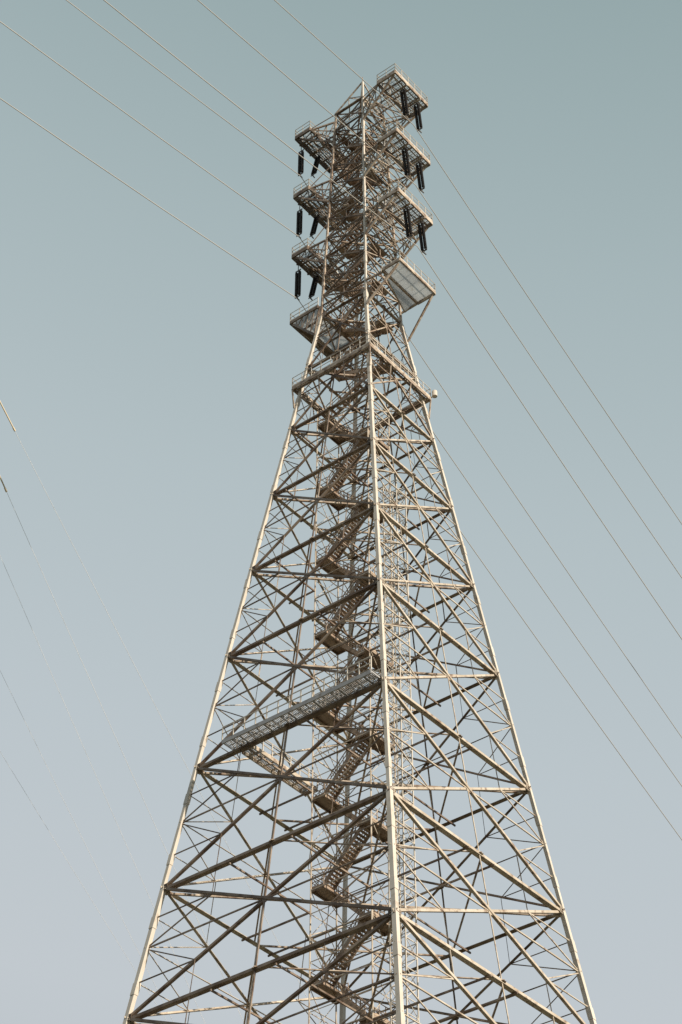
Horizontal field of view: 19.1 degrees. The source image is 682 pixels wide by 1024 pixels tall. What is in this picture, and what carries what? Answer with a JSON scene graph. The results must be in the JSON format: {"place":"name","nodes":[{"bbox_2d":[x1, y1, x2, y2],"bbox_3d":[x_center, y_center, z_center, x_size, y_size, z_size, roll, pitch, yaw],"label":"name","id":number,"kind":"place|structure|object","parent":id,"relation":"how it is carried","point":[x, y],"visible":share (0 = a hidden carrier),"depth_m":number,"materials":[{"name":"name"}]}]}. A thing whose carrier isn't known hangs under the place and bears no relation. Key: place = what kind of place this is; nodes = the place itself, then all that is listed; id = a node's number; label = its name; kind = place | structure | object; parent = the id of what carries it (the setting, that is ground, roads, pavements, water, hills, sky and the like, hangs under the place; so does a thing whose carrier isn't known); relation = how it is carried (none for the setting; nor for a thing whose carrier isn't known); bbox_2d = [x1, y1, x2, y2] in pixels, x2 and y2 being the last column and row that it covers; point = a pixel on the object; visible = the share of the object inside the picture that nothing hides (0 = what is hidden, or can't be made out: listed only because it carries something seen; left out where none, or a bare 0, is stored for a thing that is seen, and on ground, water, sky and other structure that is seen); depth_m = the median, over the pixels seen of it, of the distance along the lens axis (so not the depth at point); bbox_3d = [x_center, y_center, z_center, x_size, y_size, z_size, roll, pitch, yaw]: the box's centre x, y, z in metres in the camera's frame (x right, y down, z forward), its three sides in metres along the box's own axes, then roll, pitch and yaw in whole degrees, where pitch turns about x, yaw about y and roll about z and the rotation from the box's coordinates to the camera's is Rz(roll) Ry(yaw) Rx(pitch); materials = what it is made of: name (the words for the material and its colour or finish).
{"place":"outdoors","nodes":[
{"label":"outdoors","id":0,"kind":"place"},
{"bbox_2d":[0,752,166,1020],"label":"power line","id":1,"kind":"object","parent":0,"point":[79,880],"visible":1,"depth_m":220.78,"materials":[{"name":"grey metal"}]},
{"bbox_2d":[0,671,172,1020],"bbox_3d":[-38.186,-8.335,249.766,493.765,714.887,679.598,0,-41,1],"label":"power line","id":2,"kind":"object","parent":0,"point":[76,826],"visible":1,"depth_m":227.09,"materials":[{"name":"grey metal"}]},
{"bbox_2d":[0,556,203,1019],"bbox_3d":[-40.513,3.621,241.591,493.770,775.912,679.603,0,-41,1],"label":"power line","id":3,"kind":"object","parent":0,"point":[95,774],"visible":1,"depth_m":238.50,"materials":[{"name":"grey metal"}]},
{"bbox_2d":[0,476,243,1021],"bbox_3d":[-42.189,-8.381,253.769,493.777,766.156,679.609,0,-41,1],"label":"power line","id":4,"kind":"object","parent":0,"point":[5,489],"visible":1,"depth_m":248.73,"materials":[{"name":"grey metal"}]},
{"bbox_2d":[0,401,319,1021],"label":"power line","id":5,"kind":"object","parent":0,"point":[120,638],"visible":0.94,"depth_m":261.54,"materials":[{"name":"grey metal"}]},
{"bbox_2d":[0,0,681,1023],"label":"sky","id":6,"kind":"structure","parent":0,"point":[147,371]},
{"label":"ground","id":7,"kind":"structure","parent":0,"visible":0},
{"bbox_2d":[123,63,596,1023],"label":"transmission tower","id":8,"kind":"structure","parent":7,"relation":"on","point":[323,331],"depth_m":182.92,"materials":[{"name":"metal"}]},
{"bbox_2d":[295,264,300,300],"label":"insulator string","id":9,"kind":"object","parent":8,"relation":"hanging from","point":[297,284],"visible":1,"depth_m":224.63,"materials":[{"name":"ceramic"}]},
{"bbox_2d":[0,98,681,839],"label":"power line","id":10,"kind":"object","parent":9,"relation":"hanging from","point":[376,412],"visible":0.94,"depth_m":227.41,"materials":[{"name":"metal"}]},
{"bbox_2d":[296,204,302,237],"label":"insulator string","id":11,"kind":"object","parent":8,"relation":"hanging from","point":[299,222],"visible":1,"depth_m":231.43,"materials":[{"name":"ceramic"}]},
{"bbox_2d":[0,21,681,785],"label":"power line","id":12,"kind":"object","parent":11,"relation":"hanging from","point":[348,309],"visible":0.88,"depth_m":232.33,"materials":[{"name":"metal"}]},
{"bbox_2d":[298,145,303,177],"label":"insulator string","id":13,"kind":"object","parent":8,"relation":"hanging from","point":[300,165],"visible":0.95,"depth_m":238.32,"materials":[{"name":"ceramic"}]},
{"bbox_2d":[66,0,681,737],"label":"power line","id":14,"kind":"object","parent":13,"relation":"hanging from","point":[406,334],"visible":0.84,"depth_m":245.90,"materials":[{"name":"metal"}]},
{"bbox_2d":[308,270,318,299],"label":"insulator string","id":15,"kind":"object","parent":8,"relation":"hanging from","point":[313,287],"visible":0.99,"depth_m":224.83,"materials":[{"name":"ceramic"}]},
{"bbox_2d":[310,212,319,238],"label":"insulator string","id":16,"kind":"object","parent":8,"relation":"hanging from","point":[314,225],"visible":1,"depth_m":231.56,"materials":[{"name":"ceramic"}]},
{"bbox_2d":[311,152,320,177],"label":"insulator string","id":17,"kind":"object","parent":8,"relation":"hanging from","point":[316,164],"visible":0.96,"depth_m":238.72,"materials":[{"name":"ceramic"}]},
{"bbox_2d":[400,83,408,118],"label":"insulator string","id":18,"kind":"object","parent":8,"relation":"hanging from","point":[405,105],"visible":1,"depth_m":233.54,"materials":[{"name":"ceramic"}]},
{"bbox_2d":[401,141,410,178],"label":"insulator string","id":19,"kind":"object","parent":8,"relation":"hanging from","point":[405,162],"visible":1,"depth_m":226.47,"materials":[{"name":"ceramic"}]},
{"bbox_2d":[403,201,412,240],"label":"insulator string","id":20,"kind":"object","parent":8,"relation":"hanging from","point":[407,222],"visible":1,"depth_m":219.75,"materials":[{"name":"ceramic"}]},
{"bbox_2d":[413,97,422,132],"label":"insulator string","id":21,"kind":"object","parent":8,"relation":"hanging from","point":[417,116],"visible":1,"depth_m":234.99,"materials":[{"name":"ceramic"}]},
{"bbox_2d":[274,0,681,523],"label":"power line","id":22,"kind":"object","parent":21,"relation":"hanging from","point":[487,236],"visible":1,"depth_m":238.07,"materials":[{"name":"metal"}]},
{"bbox_2d":[415,155,424,193],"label":"insulator string","id":23,"kind":"object","parent":8,"relation":"hanging from","point":[419,174],"visible":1,"depth_m":228.02,"materials":[{"name":"ceramic"}]},
{"bbox_2d":[198,0,681,577],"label":"power line","id":24,"kind":"object","parent":23,"relation":"hanging from","point":[460,252],"visible":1,"depth_m":228.68,"materials":[{"name":"metal"}]},
{"bbox_2d":[417,215,426,254],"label":"insulator string","id":25,"kind":"object","parent":8,"relation":"hanging from","point":[421,235],"visible":1,"depth_m":221.26,"materials":[{"name":"ceramic"}]},
{"bbox_2d":[104,0,681,638],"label":"power line","id":26,"kind":"object","parent":25,"relation":"hanging from","point":[426,260],"visible":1,"depth_m":219.00,"materials":[{"name":"metal"}]}
]}

